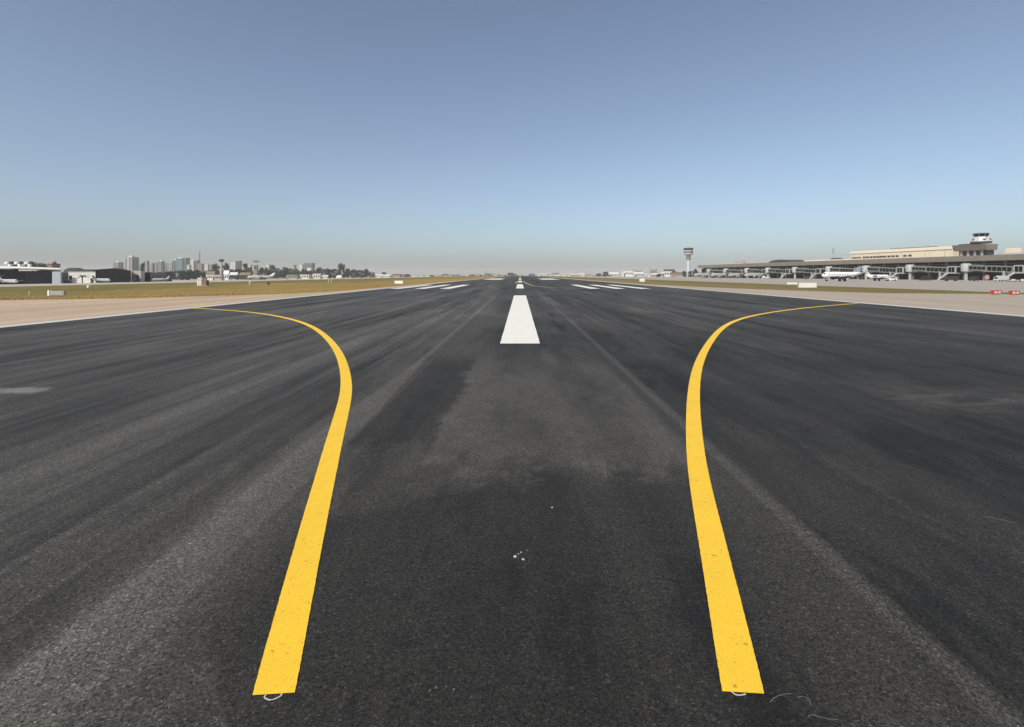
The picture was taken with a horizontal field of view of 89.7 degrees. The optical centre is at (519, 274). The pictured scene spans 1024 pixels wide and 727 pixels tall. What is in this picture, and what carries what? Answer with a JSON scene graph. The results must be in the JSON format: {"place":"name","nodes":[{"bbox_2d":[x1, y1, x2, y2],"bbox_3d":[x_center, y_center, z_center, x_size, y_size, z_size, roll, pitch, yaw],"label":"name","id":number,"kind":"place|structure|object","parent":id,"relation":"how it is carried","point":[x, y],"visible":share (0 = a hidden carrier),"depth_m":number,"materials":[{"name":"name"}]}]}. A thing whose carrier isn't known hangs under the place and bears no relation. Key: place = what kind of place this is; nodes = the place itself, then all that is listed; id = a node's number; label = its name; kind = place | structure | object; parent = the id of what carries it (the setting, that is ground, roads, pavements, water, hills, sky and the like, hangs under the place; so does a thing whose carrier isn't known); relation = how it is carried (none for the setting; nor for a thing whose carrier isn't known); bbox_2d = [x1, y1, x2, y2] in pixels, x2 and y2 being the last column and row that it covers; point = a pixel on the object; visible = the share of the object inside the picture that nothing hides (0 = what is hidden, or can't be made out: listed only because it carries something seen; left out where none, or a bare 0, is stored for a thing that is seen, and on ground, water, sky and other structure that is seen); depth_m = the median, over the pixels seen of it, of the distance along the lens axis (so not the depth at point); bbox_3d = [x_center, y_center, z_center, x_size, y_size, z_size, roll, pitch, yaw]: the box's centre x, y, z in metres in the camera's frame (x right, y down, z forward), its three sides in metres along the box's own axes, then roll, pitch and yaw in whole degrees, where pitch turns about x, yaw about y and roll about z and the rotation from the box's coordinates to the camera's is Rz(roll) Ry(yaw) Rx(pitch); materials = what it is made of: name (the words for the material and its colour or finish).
{"place":"outdoors","nodes":[
{"label":"outdoors","id":0,"kind":"place"},
{"bbox_2d":[47,264,59,271],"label":"brick block","id":1,"kind":"structure","parent":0,"point":[53,265],"depth_m":331.77,"materials":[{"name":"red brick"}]},
{"bbox_2d":[113,261,123,268],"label":"apartment tower","id":2,"kind":"structure","parent":0,"point":[118,264],"depth_m":1503.36,"materials":[{"name":"concrete"}]},
{"bbox_2d":[124,256,138,270],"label":"apartment tower","id":3,"kind":"structure","parent":0,"point":[131,263],"depth_m":1352.83,"materials":[{"name":"concrete"}]},
{"bbox_2d":[142,261,148,271],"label":"apartment tower","id":4,"kind":"structure","parent":0,"point":[146,266],"depth_m":1500.71,"materials":[{"name":"concrete"}]},
{"bbox_2d":[149,263,154,272],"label":"apartment tower","id":5,"kind":"structure","parent":0,"point":[151,267],"depth_m":1602.23,"materials":[{"name":"concrete"}]},
{"bbox_2d":[157,260,164,272],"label":"apartment tower","id":6,"kind":"structure","parent":0,"point":[161,265],"depth_m":1601.26,"materials":[{"name":"concrete"}]},
{"bbox_2d":[167,262,172,271],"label":"apartment tower","id":7,"kind":"structure","parent":0,"point":[169,266],"depth_m":1649.97,"materials":[{"name":"concrete"}]},
{"bbox_2d":[173,259,175,276],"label":"apartment tower","id":8,"kind":"structure","parent":0,"point":[174,264],"depth_m":1500.08,"materials":[{"name":"concrete"}]},
{"bbox_2d":[176,257,183,276],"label":"apartment tower","id":9,"kind":"structure","parent":0,"point":[179,263],"depth_m":1399.83,"materials":[{"name":"glass"}]},
{"bbox_2d":[184,258,189,271],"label":"apartment tower","id":10,"kind":"structure","parent":0,"point":[186,261],"depth_m":1481.68,"materials":[{"name":"concrete"}]},
{"bbox_2d":[190,260,195,271],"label":"apartment tower","id":11,"kind":"structure","parent":0,"point":[193,264],"depth_m":1300.32,"materials":[{"name":"concrete"}]},
{"bbox_2d":[198,263,204,272],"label":"apartment tower","id":12,"kind":"structure","parent":0,"point":[202,268],"depth_m":1501.24,"materials":[{"name":"concrete"}]},
{"bbox_2d":[205,271,216,279],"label":"building","id":13,"kind":"structure","parent":0,"point":[209,275],"depth_m":483.33,"materials":[{"name":"green"}]},
{"bbox_2d":[219,259,223,274],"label":"water tower","id":14,"kind":"structure","parent":0,"point":[221,265],"depth_m":618.93,"materials":[{"name":"concrete"}]},
{"bbox_2d":[223,270,229,279],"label":"house","id":15,"kind":"structure","parent":0,"point":[226,273],"depth_m":500.26,"materials":[{"name":"white paint"}]},
{"bbox_2d":[231,262,235,269],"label":"apartment tower","id":16,"kind":"structure","parent":0,"point":[233,265],"depth_m":1449.91,"materials":[{"name":"concrete"}]},
{"bbox_2d":[236,261,241,269],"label":"apartment tower","id":17,"kind":"structure","parent":0,"point":[238,264],"depth_m":1400.02,"materials":[{"name":"concrete"}]},
{"bbox_2d":[253,261,258,279],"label":"radar tower","id":18,"kind":"structure","parent":0,"point":[255,270],"depth_m":558.30,"materials":[{"name":"grey concrete"}]},
{"bbox_2d":[304,263,314,270],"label":"apartment tower","id":19,"kind":"structure","parent":0,"point":[309,265],"depth_m":1300.41,"materials":[{"name":"concrete"}]},
{"bbox_2d":[0,275,1023,299],"bbox_3d":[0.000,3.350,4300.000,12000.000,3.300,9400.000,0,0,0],"label":"ground","id":20,"kind":"structure","parent":0,"point":[108,291],"depth_m":70.04,"materials":[{"name":"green plant"}]},
{"bbox_2d":[26,262,40,266],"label":"tree","id":21,"kind":"object","parent":20,"relation":"on","point":[36,265],"visible":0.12,"depth_m":371.55,"materials":[{"name":"green plant"}]},
{"bbox_2d":[47,290,65,295],"bbox_3d":[-37.227,1.471,41.407,1.289,0.490,0.280,0,0,0],"label":"taxiway sign","id":22,"kind":"object","parent":20,"relation":"on","point":[53,293],"visible":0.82,"depth_m":41.28,"materials":[{"name":"grey metal"}]},
{"bbox_2d":[172,270,187,279],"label":"tree","id":23,"kind":"object","parent":20,"relation":"on","point":[178,272],"visible":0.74,"depth_m":513.65,"materials":[{"name":"green plant"}]},
{"bbox_2d":[197,278,208,285],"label":"equipment hut","id":24,"kind":"object","parent":20,"relation":"on","point":[202,282],"visible":0.96,"depth_m":79.65,"materials":[{"name":"white brick"}]},
{"bbox_2d":[213,275,222,280],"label":"building","id":25,"kind":"structure","parent":20,"relation":"on","point":[217,277],"depth_m":446.94,"materials":[{"name":"beige glass"}]},
{"bbox_2d":[0,276,454,286],"bbox_3d":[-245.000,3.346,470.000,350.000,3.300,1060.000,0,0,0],"label":"parking apron","id":26,"kind":"object","parent":20,"relation":"on","point":[172,281],"visible":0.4,"depth_m":194.01,"materials":[{"name":"concrete"}]},
{"bbox_2d":[0,275,22,283],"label":"business jet","id":27,"kind":"object","parent":26,"relation":"on","point":[9,281],"visible":0.95,"depth_m":234.76,"materials":[{"name":"white paint"}]},
{"bbox_2d":[0,261,61,283],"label":"hangar","id":28,"kind":"structure","parent":26,"relation":"on","point":[29,274],"depth_m":255.90,"materials":[{"name":"grey metal"}]},
{"bbox_2d":[0,271,24,283],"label":"door panel","id":29,"kind":"structure","parent":28,"relation":"in","point":[19,275],"depth_m":255.92,"materials":[{"name":"grey metal"}]},
{"bbox_2d":[25,271,50,283],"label":"door panel","id":30,"kind":"structure","parent":28,"relation":"in","point":[31,277],"depth_m":255.92,"materials":[{"name":"grey metal"}]},
{"bbox_2d":[62,273,67,282],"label":"annex","id":31,"kind":"object","parent":26,"relation":"on","point":[65,275],"visible":0.5,"depth_m":296.39,"materials":[{"name":"metal"}]},
{"bbox_2d":[62,277,74,282],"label":"business jet","id":32,"kind":"object","parent":26,"relation":"on","point":[67,280],"visible":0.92,"depth_m":267.03,"materials":[{"name":"black paint"}]},
{"bbox_2d":[63,268,81,272],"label":"arched hangar","id":33,"kind":"structure","parent":26,"relation":"on","point":[67,270],"depth_m":344.60,"materials":[{"name":"grey metal"}]},
{"bbox_2d":[68,272,94,282],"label":"hangar","id":34,"kind":"structure","parent":26,"relation":"on","point":[72,276],"depth_m":300.00,"materials":[{"name":"metal"}]},
{"bbox_2d":[78,269,94,271],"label":"shed","id":35,"kind":"structure","parent":26,"relation":"on","point":[86,270],"depth_m":315.55,"materials":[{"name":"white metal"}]},
{"bbox_2d":[88,275,110,282],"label":"business jet","id":36,"kind":"object","parent":26,"relation":"on","point":[101,279],"visible":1,"depth_m":271.05,"materials":[{"name":"white paint"}]},
{"bbox_2d":[95,268,130,282],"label":"hangar","id":37,"kind":"structure","parent":26,"relation":"on","point":[113,275],"depth_m":291.75,"materials":[{"name":"grey metal"}]},
{"bbox_2d":[95,273,103,281],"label":"door panel","id":38,"kind":"structure","parent":37,"relation":"in","point":[98,275],"depth_m":291.78,"materials":[{"name":"grey metal"}]},
{"bbox_2d":[104,273,112,281],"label":"door panel","id":39,"kind":"structure","parent":37,"relation":"in","point":[106,275],"depth_m":291.78,"materials":[{"name":"grey metal"}]},
{"bbox_2d":[113,273,121,281],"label":"door panel","id":40,"kind":"structure","parent":37,"relation":"in","point":[117,277],"depth_m":291.78,"materials":[{"name":"grey metal"}]},
{"bbox_2d":[122,273,130,281],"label":"door panel","id":41,"kind":"structure","parent":37,"relation":"in","point":[126,277],"depth_m":291.78,"materials":[{"name":"grey metal"}]},
{"bbox_2d":[131,271,149,281],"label":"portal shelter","id":42,"kind":"object","parent":26,"relation":"on","point":[139,276],"visible":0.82,"depth_m":301.19,"materials":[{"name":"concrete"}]},
{"bbox_2d":[152,276,169,281],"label":"business jet","id":43,"kind":"object","parent":26,"relation":"on","point":[159,279],"visible":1,"depth_m":317.35,"materials":[{"name":"white paint"}]},
{"bbox_2d":[150,273,171,281],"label":"shed","id":44,"kind":"structure","parent":26,"relation":"on","point":[159,275],"depth_m":361.38,"materials":[{"name":"metal"}]},
{"bbox_2d":[180,269,198,279],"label":"tree","id":45,"kind":"object","parent":26,"relation":"on","point":[188,274],"visible":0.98,"depth_m":513.12,"materials":[{"name":"green plant"}]},
{"bbox_2d":[194,269,202,279],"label":"tree","id":46,"kind":"object","parent":26,"relation":"on","point":[197,272],"visible":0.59,"depth_m":549.19,"materials":[{"name":"green plant"}]},
{"bbox_2d":[212,263,219,274],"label":"tree","id":47,"kind":"object","parent":26,"relation":"on","point":[215,268],"visible":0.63,"depth_m":574.97,"materials":[{"name":"green plant"}]},
{"bbox_2d":[222,263,229,276],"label":"tree","id":48,"kind":"object","parent":26,"relation":"on","point":[226,267],"visible":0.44,"depth_m":619.30,"materials":[{"name":"green plant"}]},
{"bbox_2d":[229,272,238,279],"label":"shed","id":49,"kind":"structure","parent":26,"relation":"on","point":[234,275],"depth_m":540.40,"materials":[{"name":"metal"}]},
{"bbox_2d":[239,272,251,279],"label":"shed","id":50,"kind":"structure","parent":26,"relation":"on","point":[243,275],"depth_m":563.25,"materials":[{"name":"grey metal"}]},
{"bbox_2d":[252,273,265,279],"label":"shed","id":51,"kind":"structure","parent":26,"relation":"on","point":[261,274],"depth_m":563.48,"materials":[{"name":"grey concrete"}]},
{"bbox_2d":[247,273,274,279],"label":"airliner","id":52,"kind":"object","parent":26,"relation":"on","point":[261,277],"visible":1,"depth_m":418.63,"materials":[{"name":"white paint"}]},
{"bbox_2d":[262,267,270,278],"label":"tree","id":53,"kind":"object","parent":26,"relation":"on","point":[266,272],"visible":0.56,"depth_m":627.65,"materials":[{"name":"green plant"}]},
{"bbox_2d":[273,268,283,278],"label":"tree","id":54,"kind":"object","parent":26,"relation":"on","point":[278,272],"visible":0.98,"depth_m":668.73,"materials":[{"name":"green plant"}]},
{"bbox_2d":[281,267,289,278],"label":"tree","id":55,"kind":"object","parent":26,"relation":"on","point":[285,269],"visible":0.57,"depth_m":717.09,"materials":[{"name":"green plant"}]},
{"bbox_2d":[285,268,297,276],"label":"tree","id":56,"kind":"object","parent":26,"relation":"on","point":[289,271],"visible":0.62,"depth_m":717.08,"materials":[{"name":"green plant"}]},
{"bbox_2d":[286,275,298,278],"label":"shed","id":57,"kind":"structure","parent":26,"relation":"on","point":[292,276],"depth_m":606.68,"materials":[{"name":"concrete"}]},
{"bbox_2d":[291,269,302,275],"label":"tree","id":58,"kind":"object","parent":26,"relation":"on","point":[298,272],"visible":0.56,"depth_m":717.28,"materials":[{"name":"green plant"}]},
{"bbox_2d":[300,274,310,278],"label":"hut","id":59,"kind":"object","parent":26,"relation":"on","point":[305,276],"visible":1,"depth_m":629.04,"materials":[{"name":"concrete"}]},
{"bbox_2d":[312,274,321,278],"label":"hut","id":60,"kind":"object","parent":26,"relation":"on","point":[316,276],"visible":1,"depth_m":646.92,"materials":[{"name":"white"}]},
{"bbox_2d":[315,267,324,273],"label":"tree","id":61,"kind":"object","parent":26,"relation":"on","point":[319,270],"visible":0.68,"depth_m":672.48,"materials":[{"name":"green plant"}]},
{"bbox_2d":[342,268,350,276],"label":"tree","id":62,"kind":"object","parent":26,"relation":"on","point":[347,271],"visible":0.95,"depth_m":812.49,"materials":[{"name":"green plant"}]},
{"bbox_2d":[364,269,369,277],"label":"tree","id":63,"kind":"object","parent":26,"relation":"on","point":[366,272],"visible":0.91,"depth_m":896.36,"materials":[{"name":"green plant"}]},
{"bbox_2d":[0,276,504,325],"bbox_3d":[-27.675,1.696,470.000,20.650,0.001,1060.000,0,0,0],"label":"earth shoulder","id":64,"kind":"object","parent":20,"relation":"on","point":[22,311],"visible":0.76,"depth_m":28.64},
{"bbox_2d":[268,265,274,278],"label":"tree","id":65,"kind":"object","parent":20,"relation":"on","point":[273,268],"visible":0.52,"depth_m":671.76,"materials":[{"name":"green plant"}]},
{"bbox_2d":[323,268,332,277],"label":"tree","id":66,"kind":"object","parent":20,"relation":"on","point":[327,272],"visible":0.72,"depth_m":733.01,"materials":[{"name":"green plant"}]},
{"bbox_2d":[329,269,338,277],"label":"tree","id":67,"kind":"object","parent":20,"relation":"on","point":[334,274],"visible":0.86,"depth_m":735.84,"materials":[{"name":"green plant"}]},
{"bbox_2d":[337,263,345,277],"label":"tree","id":68,"kind":"object","parent":20,"relation":"on","point":[340,266],"visible":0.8,"depth_m":809.41,"materials":[{"name":"green plant"}]},
{"bbox_2d":[349,269,359,277],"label":"tree","id":69,"kind":"object","parent":20,"relation":"on","point":[353,271],"visible":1,"depth_m":813.39,"materials":[{"name":"green plant"}]},
{"bbox_2d":[357,270,365,277],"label":"tree","id":70,"kind":"object","parent":20,"relation":"on","point":[362,273],"visible":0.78,"depth_m":886.68,"materials":[{"name":"green plant"}]},
{"bbox_2d":[0,281,1022,299],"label":"grass tufts","id":71,"kind":"object","parent":20,"relation":"on","point":[313,291],"visible":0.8,"depth_m":45.69,"materials":[{"name":"green plant"}]},
{"bbox_2d":[0,276,1023,726],"bbox_3d":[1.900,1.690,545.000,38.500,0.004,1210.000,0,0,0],"label":"runway","id":72,"kind":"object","parent":20,"relation":"on","point":[522,502],"visible":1,"depth_m":3.67,"materials":[{"name":"black asphalt"}]},
{"bbox_2d":[609,272,618,275],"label":"building","id":73,"kind":"structure","parent":20,"relation":"on","point":[613,273],"depth_m":921.40,"materials":[{"name":"grey metal"}]},
{"bbox_2d":[649,268,656,273],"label":"block","id":74,"kind":"structure","parent":20,"relation":"on","point":[652,270],"depth_m":1500.00,"materials":[{"name":"concrete"}]},
{"bbox_2d":[539,276,1023,314],"bbox_3d":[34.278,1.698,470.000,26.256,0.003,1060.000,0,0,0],"label":"concrete shoulder","id":75,"kind":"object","parent":20,"relation":"on","point":[1004,303],"visible":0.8,"depth_m":37.17},
{"bbox_2d":[990,290,1001,294],"bbox_3d":[40.975,1.517,44.316,0.859,0.398,0.240,0,0,-8],"label":"holding sign","id":76,"kind":"object","parent":75,"relation":"on","point":[995,292],"visible":1,"depth_m":44.22,"materials":[{"name":"red metal"}]},
{"bbox_2d":[1008,291,1019,294],"bbox_3d":[41.695,1.521,43.441,0.842,0.390,0.240,0,0,-8],"label":"holding sign","id":77,"kind":"object","parent":75,"relation":"on","point":[1014,292],"visible":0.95,"depth_m":43.34,"materials":[{"name":"red metal"}]},
{"bbox_2d":[561,276,1023,292],"bbox_3d":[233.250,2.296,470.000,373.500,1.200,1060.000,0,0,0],"label":"terminal apron","id":78,"kind":"object","parent":20,"relation":"on","point":[976,285],"visible":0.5,"depth_m":139.75,"materials":[{"name":"concrete"}]},
{"bbox_2d":[621,271,632,276],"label":"warehouse","id":79,"kind":"structure","parent":78,"relation":"on","point":[626,273],"depth_m":900.00,"materials":[{"name":"white glass"}]},
{"bbox_2d":[661,271,671,276],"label":"depot","id":80,"kind":"structure","parent":78,"relation":"on","point":[666,273],"depth_m":820.00,"materials":[{"name":"white glass"}]},
{"bbox_2d":[694,271,710,277],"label":"airliner","id":81,"kind":"object","parent":78,"relation":"on","point":[703,275],"visible":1,"depth_m":518.25,"materials":[{"name":"white paint"}]},
{"bbox_2d":[711,271,726,277],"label":"airliner","id":82,"kind":"object","parent":78,"relation":"on","point":[717,274],"visible":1,"depth_m":498.19,"materials":[{"name":"white paint"}]},
{"bbox_2d":[724,268,745,277],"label":"jet bridge","id":83,"kind":"structure","parent":78,"relation":"on","point":[734,271],"depth_m":491.70,"materials":[{"name":"metal"}]},
{"bbox_2d":[728,273,743,277],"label":"airliner","id":84,"kind":"object","parent":78,"relation":"on","point":[734,275],"visible":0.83,"depth_m":482.04,"materials":[{"name":"white paint"}]},
{"bbox_2d":[744,273,758,277],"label":"airliner","id":85,"kind":"object","parent":78,"relation":"on","point":[752,275],"visible":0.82,"depth_m":452.54,"materials":[{"name":"white paint"}]},
{"bbox_2d":[744,268,770,277],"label":"jet bridge","id":86,"kind":"structure","parent":78,"relation":"on","point":[762,272],"depth_m":458.16,"materials":[{"name":"metal"}]},
{"bbox_2d":[822,266,864,280],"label":"airliner","id":87,"kind":"object","parent":78,"relation":"on","point":[843,276],"visible":0.97,"depth_m":176.94,"materials":[{"name":"white paint"}]},
{"bbox_2d":[698,233,1023,279],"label":"airport terminal","id":88,"kind":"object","parent":78,"relation":"on","point":[977,250],"visible":0.73,"depth_m":326.72,"materials":[{"name":"brown concrete"}]},
{"bbox_2d":[863,270,889,280],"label":"business jet","id":89,"kind":"object","parent":78,"relation":"on","point":[878,277],"visible":1,"depth_m":215.23,"materials":[{"name":"white paint"}]},
{"bbox_2d":[918,276,931,280],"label":"service vehicle","id":90,"kind":"object","parent":78,"relation":"on","point":[926,278],"visible":1,"depth_m":261.18,"materials":[{"name":"metal"}]},
{"bbox_2d":[943,276,958,280],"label":"service vehicle","id":91,"kind":"object","parent":78,"relation":"on","point":[954,278],"visible":0.88,"depth_m":245.08,"materials":[{"name":"metal"}]},
{"bbox_2d":[969,276,978,280],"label":"service vehicle","id":92,"kind":"object","parent":78,"relation":"on","point":[973,278],"visible":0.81,"depth_m":238.94,"materials":[{"name":"metal"}]},
{"bbox_2d":[993,276,1008,280],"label":"truck","id":93,"kind":"object","parent":78,"relation":"on","point":[1000,278],"visible":0.75,"depth_m":231.13,"materials":[{"name":"white metal"}]},
{"bbox_2d":[797,282,816,287],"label":"runway sign","id":94,"kind":"object","parent":20,"relation":"on","point":[806,284],"visible":0.89,"depth_m":65.33,"materials":[{"name":"grey metal"}]},
{"bbox_2d":[0,0,1023,274],"label":"sky","id":95,"kind":"structure","parent":0,"point":[412,137],"materials":[{"name":"blue"}]},
{"bbox_2d":[632,272,643,276],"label":"warehouse","id":96,"kind":"structure","parent":0,"point":[637,274],"depth_m":881.18,"materials":[{"name":"grey metal"}]},
{"bbox_2d":[670,272,683,276],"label":"house","id":97,"kind":"structure","parent":0,"point":[675,274],"depth_m":800.00,"materials":[{"name":"beige glass"}]},
{"bbox_2d":[683,248,692,276],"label":"control tower","id":98,"kind":"structure","parent":0,"point":[688,252],"depth_m":757.38,"materials":[{"name":"grey concrete"}]},
{"bbox_2d":[707,269,727,277],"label":"jet bridge","id":99,"kind":"structure","parent":0,"point":[716,271],"depth_m":521.73,"materials":[{"name":"metal"}]},
{"bbox_2d":[765,268,793,277],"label":"jet bridge","id":100,"kind":"structure","parent":0,"point":[780,270],"depth_m":427.71,"materials":[{"name":"metal"}]},
{"bbox_2d":[792,267,824,278],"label":"jet bridge","id":101,"kind":"structure","parent":0,"point":[795,270],"depth_m":395.02,"materials":[{"name":"metal"}]},
{"bbox_2d":[825,266,864,278],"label":"jet bridge","id":102,"kind":"structure","parent":0,"point":[834,269],"depth_m":368.90,"materials":[{"name":"metal"}]},
{"bbox_2d":[862,265,907,278],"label":"jet bridge","id":103,"kind":"structure","parent":0,"point":[898,270],"depth_m":330.66,"materials":[{"name":"metal"}]},
{"bbox_2d":[905,265,962,279],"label":"jet bridge","id":104,"kind":"structure","parent":0,"point":[909,269],"depth_m":298.77,"materials":[{"name":"metal"}]},
{"bbox_2d":[961,263,1023,280],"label":"jet bridge","id":105,"kind":"structure","parent":0,"point":[1009,270],"depth_m":269.08,"materials":[{"name":"metal"}]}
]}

